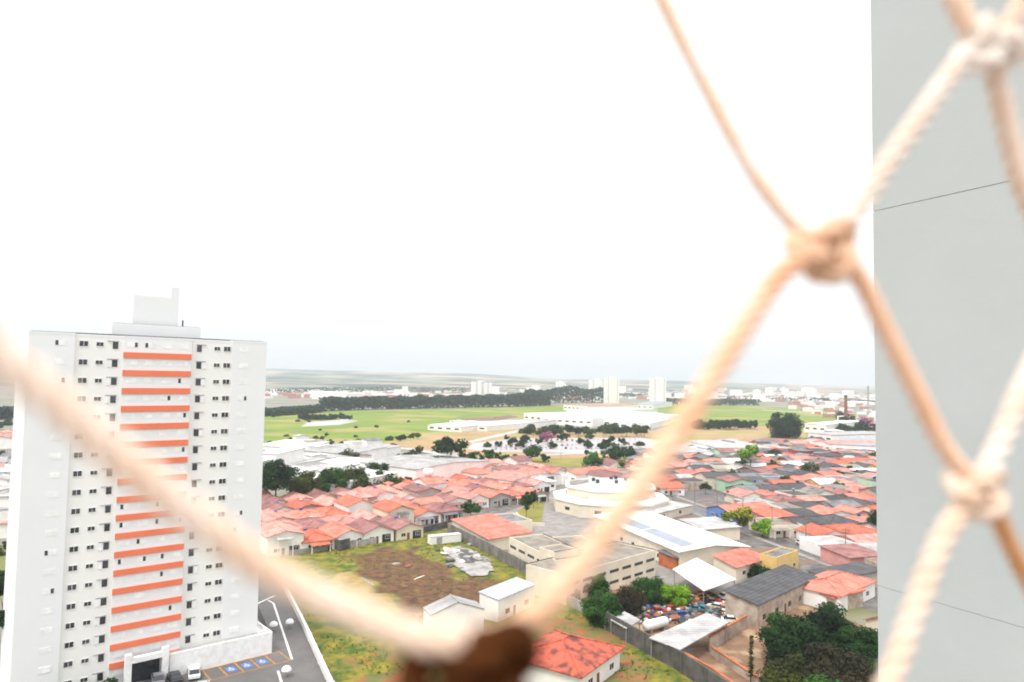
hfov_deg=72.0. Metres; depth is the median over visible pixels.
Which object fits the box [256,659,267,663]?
bay panel
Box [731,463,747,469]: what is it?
house
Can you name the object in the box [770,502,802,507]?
house
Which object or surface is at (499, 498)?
house
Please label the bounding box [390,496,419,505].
house
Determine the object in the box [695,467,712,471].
house
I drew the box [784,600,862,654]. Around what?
tree
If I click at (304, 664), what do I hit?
parking lot
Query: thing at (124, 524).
shutter window
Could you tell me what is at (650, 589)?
tree
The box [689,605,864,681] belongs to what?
soil yard
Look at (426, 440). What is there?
dry field
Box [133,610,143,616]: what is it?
shutter window
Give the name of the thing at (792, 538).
pavement
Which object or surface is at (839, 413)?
tree
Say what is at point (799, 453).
house
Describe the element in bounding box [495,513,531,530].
annex house
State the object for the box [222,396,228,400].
window
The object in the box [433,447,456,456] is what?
building
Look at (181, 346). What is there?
shutter window
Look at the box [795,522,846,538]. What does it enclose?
house
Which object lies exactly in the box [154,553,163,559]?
shutter window
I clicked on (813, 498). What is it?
house
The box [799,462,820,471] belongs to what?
tree
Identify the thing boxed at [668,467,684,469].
house
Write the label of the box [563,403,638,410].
hall
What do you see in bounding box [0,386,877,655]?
ground
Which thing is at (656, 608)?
scrap car
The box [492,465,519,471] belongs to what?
house
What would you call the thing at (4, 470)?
building
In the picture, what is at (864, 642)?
tree
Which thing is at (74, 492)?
window
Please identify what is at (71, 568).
window
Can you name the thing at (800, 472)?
house
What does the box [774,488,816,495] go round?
house
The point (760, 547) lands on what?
quarter ground
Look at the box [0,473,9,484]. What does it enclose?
building
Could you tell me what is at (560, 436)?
tree
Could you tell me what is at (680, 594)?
tree
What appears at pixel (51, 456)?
shutter window
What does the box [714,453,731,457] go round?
house
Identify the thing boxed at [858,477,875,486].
house
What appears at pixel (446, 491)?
house
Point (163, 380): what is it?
shutter window
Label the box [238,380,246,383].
shutter window
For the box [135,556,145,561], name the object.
shutter window
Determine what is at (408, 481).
house
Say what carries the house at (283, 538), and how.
on the ground at (7, 398)
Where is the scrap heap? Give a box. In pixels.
[635,590,724,623]
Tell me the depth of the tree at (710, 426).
745.78 m
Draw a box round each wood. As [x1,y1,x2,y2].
[0,405,13,418]
[265,386,470,392]
[265,403,327,415]
[319,392,551,410]
[524,385,603,404]
[565,392,874,401]
[666,398,761,405]
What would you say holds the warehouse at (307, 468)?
on the ground at (7, 398)
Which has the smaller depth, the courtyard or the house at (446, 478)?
the courtyard
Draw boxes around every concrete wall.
[350,537,376,547]
[447,523,579,599]
[567,597,605,628]
[606,612,729,681]
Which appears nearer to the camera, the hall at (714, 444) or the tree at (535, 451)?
the tree at (535, 451)
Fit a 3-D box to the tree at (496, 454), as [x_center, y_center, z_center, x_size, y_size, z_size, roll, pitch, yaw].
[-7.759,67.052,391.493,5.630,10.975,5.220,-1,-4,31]
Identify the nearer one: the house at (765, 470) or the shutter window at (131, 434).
the shutter window at (131, 434)
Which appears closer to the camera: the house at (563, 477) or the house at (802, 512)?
the house at (802, 512)
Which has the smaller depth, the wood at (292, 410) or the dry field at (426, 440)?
the dry field at (426, 440)
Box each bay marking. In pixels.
[200,651,280,670]
[202,652,289,679]
[210,660,290,680]
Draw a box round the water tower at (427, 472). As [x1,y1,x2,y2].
[423,468,433,476]
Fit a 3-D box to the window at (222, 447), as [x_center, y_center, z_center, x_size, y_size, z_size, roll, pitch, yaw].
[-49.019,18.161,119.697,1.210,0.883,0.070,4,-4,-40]
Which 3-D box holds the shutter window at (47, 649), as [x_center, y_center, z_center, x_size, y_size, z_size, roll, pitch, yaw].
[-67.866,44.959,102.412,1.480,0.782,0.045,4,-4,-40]
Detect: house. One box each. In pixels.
[260,521,305,555]
[261,493,287,503]
[261,500,295,510]
[261,508,295,521]
[261,519,304,528]
[262,489,271,494]
[280,491,314,500]
[282,507,328,518]
[284,498,323,508]
[292,516,328,527]
[300,527,336,553]
[303,488,336,498]
[312,494,334,505]
[312,506,350,514]
[318,520,362,546]
[319,514,357,524]
[328,486,348,494]
[333,494,374,512]
[336,490,378,501]
[346,517,395,542]
[350,508,382,521]
[360,486,397,500]
[371,499,415,521]
[374,514,424,540]
[375,484,401,490]
[383,480,395,486]
[388,489,417,499]
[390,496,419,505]
[391,482,407,489]
[398,477,411,483]
[401,482,442,497]
[407,504,442,524]
[409,496,443,504]
[410,476,447,488]
[419,501,464,521]
[423,594,484,626]
[427,492,468,507]
[432,486,453,493]
[441,476,455,480]
[445,479,464,487]
[445,485,474,491]
[450,473,474,479]
[450,489,490,508]
[459,478,483,484]
[462,467,492,477]
[464,483,497,490]
[470,477,498,482]
[471,487,510,506]
[478,577,535,619]
[482,458,505,465]
[482,464,496,470]
[482,480,513,489]
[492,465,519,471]
[495,488,524,504]
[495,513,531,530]
[502,455,532,464]
[502,481,535,488]
[509,485,548,501]
[512,463,538,467]
[518,466,553,479]
[523,478,550,491]
[527,462,544,466]
[527,628,625,681]
[537,466,567,484]
[543,465,566,469]
[563,466,601,479]
[585,457,617,467]
[587,469,631,478]
[599,467,631,473]
[624,460,642,468]
[625,455,643,461]
[634,448,651,456]
[654,481,685,495]
[656,549,678,569]
[663,475,687,490]
[665,469,679,473]
[665,473,678,477]
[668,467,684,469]
[673,463,689,466]
[674,468,697,474]
[675,474,695,477]
[675,477,707,489]
[676,454,684,458]
[678,516,740,539]
[682,459,700,462]
[684,454,698,457]
[684,458,703,459]
[684,465,713,469]
[687,462,712,464]
[693,453,718,457]
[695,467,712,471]
[695,471,727,488]
[698,458,725,462]
[705,463,735,469]
[705,501,772,522]
[710,448,736,454]
[711,469,741,472]
[711,547,761,580]
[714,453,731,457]
[715,474,754,491]
[721,458,740,463]
[723,487,764,503]
[724,485,759,490]
[730,463,749,466]
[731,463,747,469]
[732,496,773,502]
[733,453,760,459]
[736,469,759,472]
[736,472,761,476]
[736,501,780,508]
[740,476,769,480]
[744,463,765,466]
[745,459,760,463]
[748,468,776,472]
[749,517,802,538]
[750,507,796,517]
[751,480,769,484]
[753,442,771,443]
[753,489,777,495]
[755,458,774,462]
[756,484,785,491]
[759,454,781,456]
[759,473,782,476]
[760,494,803,501]
[760,547,798,568]
[761,456,774,459]
[761,465,781,468]
[762,444,778,446]
[763,477,779,478]
[764,479,795,483]
[767,440,782,442]
[770,449,787,451]
[770,456,793,459]
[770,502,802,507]
[771,470,798,475]
[772,467,796,471]
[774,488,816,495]
[777,461,803,465]
[778,482,806,489]
[779,516,829,525]
[780,463,798,466]
[781,508,820,515]
[784,440,808,444]
[785,445,806,447]
[787,448,812,453]
[787,475,813,479]
[789,455,809,459]
[789,501,826,507]
[792,469,821,474]
[793,452,815,456]
[793,496,827,500]
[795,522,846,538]
[798,485,835,495]
[799,536,855,555]
[802,443,819,446]
[802,570,876,612]
[803,448,829,452]
[803,458,827,461]
[803,478,838,484]
[804,482,824,488]
[805,437,824,439]
[805,473,837,479]
[805,561,878,586]
[807,504,856,515]
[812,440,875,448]
[812,466,833,470]
[813,470,840,475]
[814,514,861,523]
[815,462,845,467]
[815,499,862,507]
[816,452,843,458]
[818,484,849,488]
[818,543,876,564]
[819,495,847,499]
[820,588,865,609]
[822,457,838,461]
[822,522,876,533]
[823,486,851,493]
[824,429,842,431]
[827,475,849,479]
[829,449,847,451]
[829,533,876,542]
[830,459,852,463]
[831,467,853,470]
[832,451,854,453]
[834,504,869,514]
[836,492,875,499]
[837,458,861,461]
[838,464,863,467]
[839,479,857,483]
[840,453,862,456]
[841,471,859,474]
[841,474,872,477]
[842,513,868,523]
[843,455,854,457]
[844,483,868,487]
[845,485,863,491]
[845,496,876,505]
[846,470,875,473]
[847,476,866,481]
[850,461,869,463]
[851,450,869,453]
[852,462,875,467]
[854,456,874,460]
[855,504,876,512]
[856,542,876,550]
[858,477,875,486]
[858,487,875,497]
[858,522,876,529]
[860,472,875,476]
[861,468,875,470]
[862,616,877,630]
[864,557,876,566]
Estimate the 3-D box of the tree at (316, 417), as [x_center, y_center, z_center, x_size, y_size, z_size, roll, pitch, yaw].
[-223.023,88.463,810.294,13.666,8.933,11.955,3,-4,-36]
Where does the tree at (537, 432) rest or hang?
on the dry field at (426, 440)
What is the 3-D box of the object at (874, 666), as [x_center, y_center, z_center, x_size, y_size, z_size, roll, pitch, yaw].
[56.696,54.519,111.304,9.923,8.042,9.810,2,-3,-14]
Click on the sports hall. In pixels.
(684, 542)
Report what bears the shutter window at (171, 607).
in the apartment tower at (106, 576)
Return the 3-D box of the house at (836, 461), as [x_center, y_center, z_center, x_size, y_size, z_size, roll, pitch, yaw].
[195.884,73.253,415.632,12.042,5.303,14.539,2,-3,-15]
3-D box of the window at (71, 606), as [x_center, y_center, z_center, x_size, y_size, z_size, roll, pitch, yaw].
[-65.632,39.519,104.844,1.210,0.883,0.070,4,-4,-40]
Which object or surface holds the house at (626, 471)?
on the ground at (7, 398)
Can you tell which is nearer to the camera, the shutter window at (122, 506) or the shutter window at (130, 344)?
the shutter window at (122, 506)
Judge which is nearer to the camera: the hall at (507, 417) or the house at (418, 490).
the house at (418, 490)
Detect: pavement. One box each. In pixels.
[673,495,797,540]
[692,511,832,565]
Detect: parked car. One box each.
[151,671,164,681]
[166,670,182,681]
[188,665,199,679]
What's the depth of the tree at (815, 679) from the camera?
103.47 m
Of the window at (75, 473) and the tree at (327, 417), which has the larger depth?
the tree at (327, 417)
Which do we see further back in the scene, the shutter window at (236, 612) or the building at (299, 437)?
the building at (299, 437)
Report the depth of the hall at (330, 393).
1570.88 m
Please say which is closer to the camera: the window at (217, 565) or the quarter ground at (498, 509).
the window at (217, 565)
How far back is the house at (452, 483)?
307.12 m
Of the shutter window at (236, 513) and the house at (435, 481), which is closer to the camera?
the shutter window at (236, 513)
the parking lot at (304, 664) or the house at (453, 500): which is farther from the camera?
the house at (453, 500)
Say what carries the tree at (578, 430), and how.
on the dry field at (426, 440)
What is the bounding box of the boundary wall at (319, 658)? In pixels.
[289,599,334,681]
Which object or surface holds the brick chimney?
on the ground at (7, 398)
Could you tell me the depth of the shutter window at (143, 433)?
111.75 m
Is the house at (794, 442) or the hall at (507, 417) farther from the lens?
the hall at (507, 417)
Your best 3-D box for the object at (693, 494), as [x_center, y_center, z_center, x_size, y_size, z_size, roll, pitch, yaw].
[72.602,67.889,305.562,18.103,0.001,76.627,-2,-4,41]
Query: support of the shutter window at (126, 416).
in the apartment tower at (106, 576)
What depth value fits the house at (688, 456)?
435.39 m
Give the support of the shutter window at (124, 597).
in the apartment tower at (106, 576)
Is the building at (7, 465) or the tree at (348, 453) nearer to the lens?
the building at (7, 465)
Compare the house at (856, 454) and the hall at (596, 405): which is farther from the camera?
the hall at (596, 405)
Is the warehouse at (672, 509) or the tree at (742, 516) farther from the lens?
the warehouse at (672, 509)
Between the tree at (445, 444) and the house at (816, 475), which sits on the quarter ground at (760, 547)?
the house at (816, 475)
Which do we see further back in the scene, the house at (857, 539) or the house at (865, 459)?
the house at (865, 459)
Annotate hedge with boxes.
[103,677,117,681]
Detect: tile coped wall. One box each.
[683,651,733,681]
[708,614,747,650]
[711,646,759,681]
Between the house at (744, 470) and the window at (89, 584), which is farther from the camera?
the house at (744, 470)
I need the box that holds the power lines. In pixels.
[693,484,876,541]
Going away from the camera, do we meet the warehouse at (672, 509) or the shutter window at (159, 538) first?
the shutter window at (159, 538)
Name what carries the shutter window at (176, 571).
in the apartment tower at (106, 576)
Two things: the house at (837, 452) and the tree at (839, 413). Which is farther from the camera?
the tree at (839, 413)
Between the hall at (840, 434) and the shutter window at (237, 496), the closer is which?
the shutter window at (237, 496)
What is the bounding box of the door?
[437,537,441,542]
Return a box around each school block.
[509,534,571,562]
[526,541,655,600]
[539,543,575,559]
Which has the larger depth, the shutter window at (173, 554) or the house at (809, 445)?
the house at (809, 445)
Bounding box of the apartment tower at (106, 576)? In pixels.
[0,287,271,681]
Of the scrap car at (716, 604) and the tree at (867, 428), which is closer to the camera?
the scrap car at (716, 604)
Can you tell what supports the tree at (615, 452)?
on the grass verge
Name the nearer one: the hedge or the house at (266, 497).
the hedge
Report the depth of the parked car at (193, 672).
110.04 m
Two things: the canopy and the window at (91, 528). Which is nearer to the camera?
the window at (91, 528)
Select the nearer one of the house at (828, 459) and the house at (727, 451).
the house at (828, 459)
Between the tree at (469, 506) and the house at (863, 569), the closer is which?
the house at (863, 569)
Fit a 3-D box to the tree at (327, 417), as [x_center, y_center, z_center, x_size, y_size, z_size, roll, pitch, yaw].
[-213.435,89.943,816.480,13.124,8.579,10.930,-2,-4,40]
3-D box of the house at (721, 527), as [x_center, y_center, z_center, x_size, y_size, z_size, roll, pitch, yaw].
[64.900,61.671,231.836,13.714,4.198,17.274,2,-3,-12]
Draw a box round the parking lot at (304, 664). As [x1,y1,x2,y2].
[139,583,335,681]
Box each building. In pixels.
[0,430,12,433]
[0,433,12,435]
[0,435,11,448]
[0,453,11,461]
[0,456,8,464]
[0,468,10,472]
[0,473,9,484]
[0,483,9,492]
[0,490,9,506]
[0,507,8,521]
[0,521,7,537]
[5,462,10,469]
[292,434,308,439]
[301,443,318,448]
[303,439,324,442]
[310,453,328,457]
[314,444,335,447]
[324,454,351,459]
[344,440,361,444]
[359,454,371,458]
[362,438,382,444]
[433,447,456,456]
[553,535,583,546]
[870,0,1023,681]
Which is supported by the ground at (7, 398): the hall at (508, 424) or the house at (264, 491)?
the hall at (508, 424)
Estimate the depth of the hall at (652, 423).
768.48 m
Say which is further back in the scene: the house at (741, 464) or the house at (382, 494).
the house at (741, 464)
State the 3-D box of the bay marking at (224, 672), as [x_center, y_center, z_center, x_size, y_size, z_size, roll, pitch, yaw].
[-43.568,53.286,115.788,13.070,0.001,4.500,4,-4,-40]
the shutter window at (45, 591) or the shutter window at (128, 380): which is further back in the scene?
the shutter window at (128, 380)
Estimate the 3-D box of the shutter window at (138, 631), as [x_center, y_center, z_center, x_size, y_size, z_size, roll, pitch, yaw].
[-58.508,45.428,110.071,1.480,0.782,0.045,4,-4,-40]
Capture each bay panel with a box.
[225,666,236,671]
[240,662,252,667]
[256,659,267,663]
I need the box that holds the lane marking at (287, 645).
[268,600,292,658]
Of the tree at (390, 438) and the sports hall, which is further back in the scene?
the tree at (390, 438)
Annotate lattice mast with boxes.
[867,386,868,414]
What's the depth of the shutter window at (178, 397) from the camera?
115.31 m
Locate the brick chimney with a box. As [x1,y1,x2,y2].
[844,395,847,416]
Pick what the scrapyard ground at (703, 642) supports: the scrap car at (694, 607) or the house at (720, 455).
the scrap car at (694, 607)
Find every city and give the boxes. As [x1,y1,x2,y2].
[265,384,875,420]
[265,388,874,421]
[283,389,875,422]
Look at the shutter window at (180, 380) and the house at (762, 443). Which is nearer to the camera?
the shutter window at (180, 380)
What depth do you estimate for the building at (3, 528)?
211.29 m
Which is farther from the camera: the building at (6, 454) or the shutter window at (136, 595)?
the building at (6, 454)
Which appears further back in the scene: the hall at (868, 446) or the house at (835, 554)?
the hall at (868, 446)
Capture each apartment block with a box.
[471,381,491,394]
[556,381,564,392]
[588,379,603,401]
[604,376,618,402]
[649,377,665,401]
[753,389,760,393]
[765,387,773,395]
[807,388,816,395]
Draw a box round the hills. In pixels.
[0,368,874,395]
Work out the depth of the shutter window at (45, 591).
102.84 m
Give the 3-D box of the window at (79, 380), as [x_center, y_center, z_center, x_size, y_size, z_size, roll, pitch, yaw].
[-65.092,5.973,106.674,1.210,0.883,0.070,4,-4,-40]
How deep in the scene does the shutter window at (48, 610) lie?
102.69 m
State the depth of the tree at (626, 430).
629.88 m
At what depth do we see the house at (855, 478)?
342.06 m
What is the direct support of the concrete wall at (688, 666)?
on the vacant lot at (389, 589)
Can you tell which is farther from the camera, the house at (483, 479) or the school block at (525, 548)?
the house at (483, 479)
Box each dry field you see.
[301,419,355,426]
[382,426,805,457]
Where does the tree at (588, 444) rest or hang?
on the car park
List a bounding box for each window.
[39,646,50,653]
[40,627,51,633]
[41,607,52,614]
[42,588,53,594]
[43,569,54,574]
[44,549,55,555]
[45,530,56,536]
[46,511,57,516]
[47,492,58,497]
[48,472,59,477]
[49,453,60,458]
[50,434,61,439]
[54,359,65,363]
[54,378,64,382]
[55,340,66,344]
[63,660,72,667]
[64,641,73,648]
[65,622,74,629]
[66,603,75,609]
[67,584,76,590]
[68,565,77,571]
[69,546,78,552]
[70,527,79,533]
[71,508,79,514]
[72,489,80,495]
[73,470,81,476]
[74,452,82,457]
[77,377,86,382]
[78,359,87,364]
[79,340,88,346]
[80,677,87,681]
[81,658,88,663]
[82,639,89,644]
[83,620,90,625]
[84,582,91,587]
[84,601,91,606]
[85,563,92,568]
[86,545,93,549]
[87,526,94,530]
[88,507,95,511]
[89,489,96,493]
[90,470,97,474]
[94,378,101,382]
[95,360,102,364]
[96,342,103,345]
[114,632,124,638]
[115,613,125,619]
[116,595,126,601]
[117,558,127,564]
[117,576,127,582]
[118,540,128,545]
[119,522,129,527]
[120,504,130,509]
[121,486,130,490]
[124,414,134,418]
[125,396,135,400]
[125,431,133,436]
[126,378,136,382]
[127,342,137,346]
[127,360,136,364]
[132,628,142,634]
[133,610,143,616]
[134,592,143,598]
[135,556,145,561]
[135,574,144,579]
[136,538,146,543]
[137,520,147,525]
[138,502,147,507]
[140,449,150,453]
[141,431,151,435]
[142,413,151,417]
[143,378,153,382]
[143,396,152,400]
[144,360,154,364]
[145,343,154,347]
[151,607,161,613]
[152,589,161,595]
[153,571,162,577]
[154,536,164,541]
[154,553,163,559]
[155,518,164,523]
[158,448,167,452]
[159,430,168,435]
[160,396,170,400]
[160,413,169,417]
[161,378,170,382]
[162,361,171,365]
[163,343,172,348]
[168,604,177,609]
[169,586,178,592]
[170,569,179,574]
[171,534,180,539]
[171,551,180,556]
[174,464,183,469]
[175,447,184,451]
[176,413,185,417]
[176,430,185,434]
[177,396,186,399]
[178,378,187,382]
[179,344,188,348]
[179,361,187,365]
[204,598,210,602]
[213,613,220,618]
[213,630,219,635]
[214,596,221,601]
[215,562,222,567]
[215,579,221,584]
[218,478,225,483]
[218,495,224,500]
[219,462,226,466]
[220,429,227,433]
[220,445,226,450]
[221,412,228,416]
[222,379,229,383]
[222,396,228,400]
[223,346,230,351]
[223,363,229,367]
[230,593,238,598]
[230,610,238,615]
[231,577,239,582]
[234,494,242,498]
[234,510,241,515]
[235,461,243,465]
[235,477,243,482]
[236,445,244,449]
[237,412,245,416]
[237,428,244,432]
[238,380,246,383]
[238,396,246,400]
[239,363,247,367]
[240,347,247,351]
[609,661,613,670]
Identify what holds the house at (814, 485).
on the quarter ground at (760, 547)
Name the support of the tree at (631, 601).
on the scrapyard ground at (703, 642)
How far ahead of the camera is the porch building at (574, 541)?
202.56 m
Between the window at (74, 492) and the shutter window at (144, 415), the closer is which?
the window at (74, 492)
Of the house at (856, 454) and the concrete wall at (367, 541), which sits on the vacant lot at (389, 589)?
the concrete wall at (367, 541)
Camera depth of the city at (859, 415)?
1968.93 m
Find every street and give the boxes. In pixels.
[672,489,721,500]
[672,499,831,564]
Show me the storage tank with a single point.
(651, 625)
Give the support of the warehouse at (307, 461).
on the ground at (7, 398)
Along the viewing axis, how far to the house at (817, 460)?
426.04 m
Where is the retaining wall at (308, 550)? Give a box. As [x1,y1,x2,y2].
[289,546,327,554]
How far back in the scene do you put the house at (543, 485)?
313.14 m
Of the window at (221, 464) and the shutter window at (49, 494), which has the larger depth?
the window at (221, 464)
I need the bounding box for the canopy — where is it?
[672,558,735,603]
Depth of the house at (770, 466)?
389.32 m
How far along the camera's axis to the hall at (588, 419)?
797.38 m
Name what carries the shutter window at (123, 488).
in the apartment tower at (106, 576)
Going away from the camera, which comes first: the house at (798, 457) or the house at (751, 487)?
the house at (751, 487)
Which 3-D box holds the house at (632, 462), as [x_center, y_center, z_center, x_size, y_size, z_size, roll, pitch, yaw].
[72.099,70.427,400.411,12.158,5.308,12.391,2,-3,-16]
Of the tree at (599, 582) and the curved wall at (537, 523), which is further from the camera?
the curved wall at (537, 523)
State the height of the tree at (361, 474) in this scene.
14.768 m
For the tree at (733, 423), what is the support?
on the dry field at (426, 440)
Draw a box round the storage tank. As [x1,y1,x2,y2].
[642,616,668,633]
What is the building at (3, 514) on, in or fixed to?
on the ground at (7, 398)
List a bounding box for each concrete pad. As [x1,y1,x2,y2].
[444,546,493,575]
[458,549,477,563]
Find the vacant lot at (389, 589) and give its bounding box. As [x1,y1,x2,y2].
[284,529,692,681]
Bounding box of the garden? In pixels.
[517,501,543,521]
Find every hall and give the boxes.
[311,391,362,397]
[428,421,501,431]
[450,417,500,421]
[450,513,532,549]
[476,420,535,430]
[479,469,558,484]
[492,415,517,420]
[514,419,557,426]
[524,412,585,419]
[533,476,556,489]
[543,412,663,426]
[553,476,668,518]
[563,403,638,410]
[567,408,656,413]
[592,511,750,566]
[604,414,674,424]
[619,418,670,428]
[636,401,671,408]
[636,446,713,454]
[687,440,771,450]
[804,420,866,431]
[807,431,875,439]
[833,437,875,450]
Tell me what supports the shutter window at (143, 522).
in the apartment tower at (106, 576)
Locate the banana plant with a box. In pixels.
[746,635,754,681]
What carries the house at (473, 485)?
on the quarter ground at (498, 509)
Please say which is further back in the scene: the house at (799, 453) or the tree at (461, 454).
the house at (799, 453)
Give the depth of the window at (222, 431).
119.82 m
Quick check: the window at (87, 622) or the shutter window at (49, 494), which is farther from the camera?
the window at (87, 622)
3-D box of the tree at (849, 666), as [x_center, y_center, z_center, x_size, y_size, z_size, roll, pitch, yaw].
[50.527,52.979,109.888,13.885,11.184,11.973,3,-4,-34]
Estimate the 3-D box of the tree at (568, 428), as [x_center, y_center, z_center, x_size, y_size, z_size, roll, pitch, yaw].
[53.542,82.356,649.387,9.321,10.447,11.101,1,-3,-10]
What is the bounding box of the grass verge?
[530,456,625,467]
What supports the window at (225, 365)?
in the apartment tower at (106, 576)
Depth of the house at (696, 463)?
392.63 m
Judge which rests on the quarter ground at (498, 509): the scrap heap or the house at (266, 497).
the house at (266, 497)
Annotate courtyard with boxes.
[507,509,669,579]
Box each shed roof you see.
[610,611,639,641]
[649,613,728,656]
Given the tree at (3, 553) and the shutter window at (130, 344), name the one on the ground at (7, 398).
the tree at (3, 553)
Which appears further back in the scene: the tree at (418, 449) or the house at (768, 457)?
the tree at (418, 449)
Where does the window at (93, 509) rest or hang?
in the apartment tower at (106, 576)
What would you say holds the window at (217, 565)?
in the apartment tower at (106, 576)
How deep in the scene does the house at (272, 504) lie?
246.64 m
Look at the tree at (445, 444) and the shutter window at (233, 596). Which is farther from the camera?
the tree at (445, 444)
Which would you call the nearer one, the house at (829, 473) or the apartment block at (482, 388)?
the house at (829, 473)
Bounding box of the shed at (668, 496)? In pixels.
[663,494,671,500]
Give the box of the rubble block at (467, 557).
[462,555,471,558]
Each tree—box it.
[0,419,12,425]
[0,546,5,555]
[0,570,4,608]
[0,610,4,628]
[2,541,6,548]
[262,458,300,495]
[287,470,325,493]
[301,413,311,420]
[311,467,349,491]
[313,414,324,419]
[324,415,333,419]
[338,448,360,456]
[339,464,371,489]
[365,462,388,470]
[373,470,403,484]
[384,435,393,440]
[414,445,423,453]
[430,436,468,456]
[457,449,466,457]
[460,499,481,515]
[467,452,477,458]
[483,442,491,446]
[484,449,493,458]
[494,441,502,446]
[494,452,501,459]
[515,440,524,447]
[519,491,532,517]
[520,434,529,439]
[523,444,542,459]
[528,426,535,432]
[529,490,538,508]
[534,428,544,434]
[535,438,542,445]
[539,425,548,432]
[539,431,553,443]
[541,455,550,461]
[548,427,556,435]
[552,424,563,433]
[556,434,564,441]
[565,425,573,432]
[573,427,582,436]
[575,437,582,443]
[579,590,623,627]
[581,453,603,466]
[583,429,593,433]
[583,441,593,447]
[583,573,612,595]
[584,433,594,438]
[600,444,626,459]
[601,423,608,434]
[601,442,610,448]
[610,585,646,615]
[621,425,633,436]
[622,446,635,458]
[629,576,669,605]
[633,425,642,436]
[635,441,644,445]
[641,425,650,436]
[657,583,692,605]
[698,482,711,490]
[703,422,714,428]
[713,421,721,428]
[720,420,731,429]
[720,506,755,525]
[727,421,736,429]
[733,418,742,428]
[734,458,747,463]
[737,444,759,466]
[744,422,751,427]
[747,563,770,577]
[751,518,773,535]
[754,652,814,681]
[755,611,828,663]
[765,412,805,437]
[766,459,776,464]
[768,449,782,453]
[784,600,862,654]
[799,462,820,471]
[799,640,876,681]
[802,673,842,681]
[829,621,877,662]
[831,480,844,484]
[835,411,849,418]
[835,423,849,430]
[835,423,852,430]
[838,415,856,419]
[848,425,864,430]
[855,421,869,426]
[857,417,875,427]
[861,426,874,430]
[864,509,876,524]
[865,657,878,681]
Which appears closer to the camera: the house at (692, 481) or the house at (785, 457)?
the house at (692, 481)
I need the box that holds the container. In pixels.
[428,532,460,544]
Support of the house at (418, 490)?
on the quarter ground at (498, 509)
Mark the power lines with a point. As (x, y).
(788, 515)
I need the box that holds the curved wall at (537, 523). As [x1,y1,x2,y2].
[516,512,543,525]
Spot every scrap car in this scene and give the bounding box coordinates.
[651,606,667,611]
[664,604,677,610]
[671,610,688,615]
[688,605,699,610]
[695,593,710,598]
[698,604,712,612]
[706,602,721,607]
[712,607,722,613]
[718,592,724,598]
[721,615,737,621]
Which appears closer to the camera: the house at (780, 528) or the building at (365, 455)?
the house at (780, 528)
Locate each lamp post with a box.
[269,621,277,630]
[281,665,291,676]
[285,618,293,627]
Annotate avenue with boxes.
[478,438,739,458]
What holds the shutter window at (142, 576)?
in the apartment tower at (106, 576)
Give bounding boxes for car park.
[468,438,655,452]
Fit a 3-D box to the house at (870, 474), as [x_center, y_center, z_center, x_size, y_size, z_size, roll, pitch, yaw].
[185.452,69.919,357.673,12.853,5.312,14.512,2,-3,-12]
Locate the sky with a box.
[0,0,874,386]
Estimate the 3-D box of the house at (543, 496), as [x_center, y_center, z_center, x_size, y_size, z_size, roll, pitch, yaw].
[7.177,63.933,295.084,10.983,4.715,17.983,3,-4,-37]
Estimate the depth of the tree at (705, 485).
313.84 m
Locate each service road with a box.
[401,447,466,457]
[459,427,539,443]
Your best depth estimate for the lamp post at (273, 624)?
131.42 m
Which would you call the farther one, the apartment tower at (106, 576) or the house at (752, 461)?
the house at (752, 461)
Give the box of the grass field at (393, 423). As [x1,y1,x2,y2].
[264,403,875,442]
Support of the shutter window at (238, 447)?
in the apartment tower at (106, 576)
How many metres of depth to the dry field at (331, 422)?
761.65 m
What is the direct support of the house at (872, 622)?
on the ground at (7, 398)
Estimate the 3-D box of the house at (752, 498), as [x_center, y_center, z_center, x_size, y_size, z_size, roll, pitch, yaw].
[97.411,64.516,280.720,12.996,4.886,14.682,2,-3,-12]
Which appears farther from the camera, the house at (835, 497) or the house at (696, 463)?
the house at (696, 463)
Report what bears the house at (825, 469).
on the quarter ground at (760, 547)
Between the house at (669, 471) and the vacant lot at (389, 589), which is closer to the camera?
the vacant lot at (389, 589)
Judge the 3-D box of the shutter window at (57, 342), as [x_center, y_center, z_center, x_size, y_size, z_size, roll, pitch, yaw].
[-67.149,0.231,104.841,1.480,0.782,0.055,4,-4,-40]
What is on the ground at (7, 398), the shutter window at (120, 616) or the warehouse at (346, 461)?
the warehouse at (346, 461)
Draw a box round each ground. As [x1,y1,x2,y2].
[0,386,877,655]
[423,492,550,529]
[599,585,729,647]
[671,490,877,613]
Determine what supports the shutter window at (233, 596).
in the apartment tower at (106, 576)
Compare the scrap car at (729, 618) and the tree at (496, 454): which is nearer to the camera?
the scrap car at (729, 618)
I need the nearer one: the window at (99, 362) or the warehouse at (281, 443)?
the window at (99, 362)
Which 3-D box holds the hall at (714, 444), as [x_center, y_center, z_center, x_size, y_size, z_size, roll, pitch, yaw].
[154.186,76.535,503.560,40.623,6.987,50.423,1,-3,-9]
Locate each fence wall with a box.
[335,538,349,550]
[423,521,448,532]
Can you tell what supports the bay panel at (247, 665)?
on the parking lot at (304, 664)
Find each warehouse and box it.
[263,439,329,450]
[263,446,303,465]
[279,466,318,485]
[287,456,325,466]
[303,443,386,458]
[309,463,360,473]
[313,467,398,490]
[320,456,371,465]
[360,454,488,479]
[371,444,400,456]
[640,500,692,517]
[722,564,817,626]
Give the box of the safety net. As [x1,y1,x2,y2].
[0,0,1023,681]
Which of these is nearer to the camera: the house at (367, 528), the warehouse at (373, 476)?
the house at (367, 528)
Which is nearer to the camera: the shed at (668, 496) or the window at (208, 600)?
the window at (208, 600)
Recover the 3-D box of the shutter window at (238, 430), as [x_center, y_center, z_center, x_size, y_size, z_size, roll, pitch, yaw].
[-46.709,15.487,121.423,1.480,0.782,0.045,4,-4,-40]
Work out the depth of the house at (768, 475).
358.13 m

